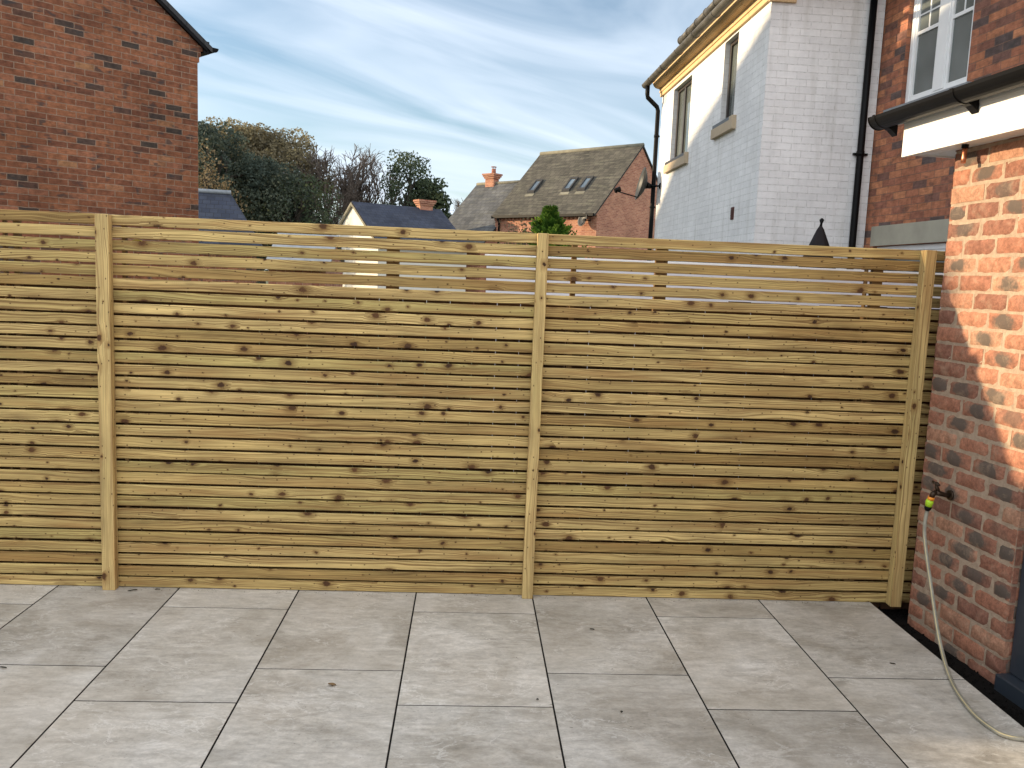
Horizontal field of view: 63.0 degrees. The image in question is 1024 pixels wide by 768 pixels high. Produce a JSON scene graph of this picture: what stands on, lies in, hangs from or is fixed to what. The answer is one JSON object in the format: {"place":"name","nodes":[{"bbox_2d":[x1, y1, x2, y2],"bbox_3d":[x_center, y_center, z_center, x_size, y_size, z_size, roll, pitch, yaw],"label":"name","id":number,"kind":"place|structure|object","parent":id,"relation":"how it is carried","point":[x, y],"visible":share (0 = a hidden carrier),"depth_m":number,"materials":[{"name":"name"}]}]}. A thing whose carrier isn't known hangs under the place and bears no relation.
{"place":"outdoors","nodes":[
{"label":"outdoors","id":0,"kind":"place"},
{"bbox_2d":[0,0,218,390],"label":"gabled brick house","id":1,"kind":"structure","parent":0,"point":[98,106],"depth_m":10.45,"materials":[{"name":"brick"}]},
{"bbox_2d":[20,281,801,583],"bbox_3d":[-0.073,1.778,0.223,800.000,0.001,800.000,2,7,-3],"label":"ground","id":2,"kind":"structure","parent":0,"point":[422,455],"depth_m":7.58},
{"bbox_2d":[198,132,227,188],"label":"tan shrub","id":3,"kind":"object","parent":2,"relation":"on","point":[205,178],"visible":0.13,"depth_m":41.82,"materials":[{"name":"brown plant"}]},
{"bbox_2d":[199,173,251,211],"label":"tan shrub","id":4,"kind":"object","parent":2,"relation":"on","point":[223,186],"visible":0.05,"depth_m":42.44,"materials":[{"name":"brown plant"}]},
{"bbox_2d":[198,188,262,282],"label":"slate roofed cottage","id":5,"kind":"structure","parent":2,"relation":"on","point":[217,204],"depth_m":33.22,"materials":[{"name":"grey brick"}]},
{"bbox_2d":[198,120,273,256],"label":"evergreen tree","id":6,"kind":"object","parent":2,"relation":"on","point":[213,136],"visible":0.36,"depth_m":52.22,"materials":[{"name":"green plant"}]},
{"bbox_2d":[198,150,279,258],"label":"evergreen tree","id":7,"kind":"object","parent":2,"relation":"on","point":[264,211],"visible":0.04,"depth_m":55.11,"materials":[{"name":"green plant"}]},
{"bbox_2d":[204,116,295,245],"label":"oak tree","id":8,"kind":"object","parent":2,"relation":"on","point":[245,130],"visible":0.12,"depth_m":58.80,"materials":[{"name":"green plant"}]},
{"bbox_2d":[219,152,318,295],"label":"evergreen tree","id":9,"kind":"object","parent":2,"relation":"on","point":[269,166],"visible":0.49,"depth_m":53.90,"materials":[{"name":"green plant"}]},
{"bbox_2d":[236,122,340,269],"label":"oak tree","id":10,"kind":"object","parent":2,"relation":"on","point":[303,139],"visible":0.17,"depth_m":60.80,"materials":[{"name":"green plant"}]},
{"bbox_2d":[244,172,343,258],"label":"evergreen tree","id":11,"kind":"object","parent":2,"relation":"on","point":[298,215],"visible":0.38,"depth_m":55.63,"materials":[{"name":"green plant"}]},
{"bbox_2d":[277,145,328,217],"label":"oak tree","id":12,"kind":"object","parent":2,"relation":"on","point":[290,159],"visible":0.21,"depth_m":59.66,"materials":[{"name":"green plant"}]},
{"bbox_2d":[266,233,344,321],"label":"grey outbuilding","id":13,"kind":"structure","parent":2,"relation":"on","point":[306,259],"depth_m":22.34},
{"bbox_2d":[287,143,365,234],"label":"bare tree","id":14,"kind":"object","parent":2,"relation":"on","point":[318,166],"visible":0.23,"depth_m":59.35,"materials":[{"name":"plant"}]},
{"bbox_2d":[313,143,387,219],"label":"bare tree","id":15,"kind":"object","parent":2,"relation":"on","point":[347,179],"visible":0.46,"depth_m":62.32,"materials":[{"name":"plant"}]},
{"bbox_2d":[339,143,408,205],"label":"bare tree","id":16,"kind":"object","parent":2,"relation":"on","point":[365,156],"visible":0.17,"depth_m":64.58,"materials":[{"name":"plant"}]},
{"bbox_2d":[338,199,466,302],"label":"white gabled cottage","id":17,"kind":"structure","parent":2,"relation":"on","point":[424,214],"depth_m":40.09,"materials":[{"name":"dark blue slate"},{"name":"white painted render"}]},
{"bbox_2d":[378,149,439,208],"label":"oak tree","id":18,"kind":"object","parent":2,"relation":"on","point":[411,166],"visible":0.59,"depth_m":60.08,"materials":[{"name":"green plant"}]},
{"bbox_2d":[410,178,452,218],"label":"oak tree","id":19,"kind":"object","parent":2,"relation":"on","point":[442,199],"visible":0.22,"depth_m":61.23,"materials":[{"name":"green plant"}]},
{"bbox_2d":[451,198,461,212],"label":"bare tree","id":20,"kind":"object","parent":2,"relation":"on","point":[458,204],"visible":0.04,"depth_m":109.14,"materials":[{"name":"plant"}]},
{"bbox_2d":[0,283,938,609],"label":"board fence","id":21,"kind":"object","parent":2,"relation":"on","point":[884,605],"visible":0.12,"depth_m":4.35,"materials":[{"name":"brown wood"}]},
{"bbox_2d":[496,214,534,255],"bbox_3d":[0.047,-1.428,14.229,0.925,2.894,0.938,4,7,16],"label":"garden bush","id":22,"kind":"object","parent":2,"relation":"on","point":[526,228],"visible":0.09,"depth_m":14.07,"materials":[{"name":"brown plant"}]},
{"bbox_2d":[507,204,586,257],"bbox_3d":[0.873,-2.515,20.233,3.330,3.622,3.299,2,7,-3],"label":"conifer","id":23,"kind":"object","parent":2,"relation":"on","point":[549,220],"visible":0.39,"depth_m":19.80,"materials":[{"name":"green plant"}]},
{"bbox_2d":[491,143,657,260],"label":"brick farmhouse","id":24,"kind":"object","parent":2,"relation":"on","point":[573,185],"visible":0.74,"depth_m":40.28,"materials":[{"name":"brown tile"}]},
{"bbox_2d":[578,212,590,225],"bbox_3d":[3.309,-7.475,37.926,0.584,0.641,0.760,2,7,-3],"label":"satellite dish","id":25,"kind":"object","parent":24,"relation":"attached to","point":[582,220],"visible":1,"depth_m":38.12,"materials":[{"name":"grey metal"}]},
{"bbox_2d":[803,218,835,268],"bbox_3d":[2.771,-0.292,7.776,0.500,2.460,0.500,2,7,-3],"label":"closed parasol","id":26,"kind":"object","parent":2,"relation":"on","point":[819,238],"visible":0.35,"depth_m":7.60,"materials":[{"name":"black fabric"}]},
{"bbox_2d":[861,0,1023,272],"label":"brick house","id":27,"kind":"structure","parent":2,"relation":"on","point":[931,47],"depth_m":8.36,"materials":[{"name":"brick"},{"name":"weathered brown tile"},{"name":"black plastic"}]},
{"bbox_2d":[877,243,945,272],"bbox_3d":[4.176,-0.729,7.859,0.074,1.194,2.794,1,7,-7],"label":"window","id":28,"kind":"structure","parent":27,"relation":"in","point":[937,246],"depth_m":8.43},
{"bbox_2d":[905,0,974,102],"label":"window","id":29,"kind":"structure","parent":27,"relation":"in","point":[941,33],"depth_m":8.17,"materials":[{"name":"white plastic"}]},
{"bbox_2d":[868,64,1023,709],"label":"brick extension","id":30,"kind":"object","parent":2,"relation":"on","point":[974,454],"visible":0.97,"depth_m":3.87,"materials":[{"name":"brick"}]},
{"bbox_2d":[924,480,953,510],"bbox_3d":[2.070,0.547,4.057,0.123,0.149,0.053,1,7,-7],"label":"outside tap","id":31,"kind":"object","parent":30,"relation":"attached to","point":[948,495],"visible":1,"depth_m":4.05,"materials":[{"name":"gold metal"}]},
{"bbox_2d":[923,511,1023,741],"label":"garden hose","id":32,"kind":"object","parent":31,"relation":"hanging from","point":[975,715],"visible":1,"depth_m":3.79,"materials":[{"name":"grey rubber"}]},
{"bbox_2d":[1009,554,1023,680],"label":"door","id":33,"kind":"structure","parent":30,"relation":"in","point":[1017,656],"depth_m":3.64,"materials":[{"name":"metal"}]},
{"bbox_2d":[878,603,1023,726],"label":"gravel trench","id":34,"kind":"object","parent":2,"relation":"on","point":[958,665],"depth_m":3.87,"materials":[{"name":"black gravel"}]},
{"bbox_2d":[167,0,712,269],"label":"sky","id":35,"kind":"structure","parent":0,"point":[470,87],"materials":[{"name":"blue"}]},
{"bbox_2d":[449,166,519,304],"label":"grey roofed wing","id":36,"kind":"structure","parent":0,"point":[476,209],"depth_m":44.20,"materials":[{"name":"grey tile"}]},
{"bbox_2d":[0,584,1023,767],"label":"patio","id":37,"kind":"structure","parent":0,"point":[464,662],"depth_m":3.39,"materials":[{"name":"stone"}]},
{"bbox_2d":[13,585,838,741],"bbox_3d":[-0.877,1.228,3.046,5.653,0.002,2.546,2,7,-3],"label":"grit","id":38,"kind":"object","parent":37,"relation":"on","point":[441,595],"visible":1,"depth_m":4.30,"materials":[{"name":"stone"}]},
{"bbox_2d":[0,209,944,606],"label":"slatted fence","id":39,"kind":"object","parent":37,"relation":"on","point":[110,551],"visible":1,"depth_m":4.23,"materials":[{"name":"brown wood"}]},
{"bbox_2d":[485,254,943,492],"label":"garden wall","id":40,"kind":"structure","parent":0,"point":[670,286],"depth_m":7.13,"materials":[{"name":"white"}]},
{"bbox_2d":[642,0,885,269],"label":"white brick house","id":41,"kind":"structure","parent":0,"point":[761,111],"depth_m":9.24,"materials":[{"name":"brick"}]},
{"bbox_2d":[614,167,660,198],"bbox_3d":[2.068,-3.299,13.674,0.600,0.529,0.562,-4,9,-39],"label":"satellite dish","id":42,"kind":"object","parent":41,"relation":"attached to","point":[643,184],"visible":0.99,"depth_m":13.75,"materials":[{"name":"grey metal"}]},
{"bbox_2d":[674,79,691,156],"bbox_3d":[2.615,-3.944,12.512,0.060,1.081,1.016,2,7,-4],"label":"window","id":43,"kind":"structure","parent":41,"relation":"in","point":[684,94],"depth_m":12.64,"materials":[{"name":"white plastic"}]},
{"bbox_2d":[725,37,738,118],"bbox_3d":[2.760,-3.738,10.264,0.060,0.981,0.516,2,7,-4],"label":"window","id":44,"kind":"structure","parent":41,"relation":"in","point":[734,45],"depth_m":10.43,"materials":[{"name":"grey glass"}]},
{"bbox_2d":[846,0,877,269],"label":"drainpipe","id":45,"kind":"object","parent":41,"relation":"attached to","point":[860,153],"visible":0.48,"depth_m":9.06,"materials":[{"name":"black plastic"}]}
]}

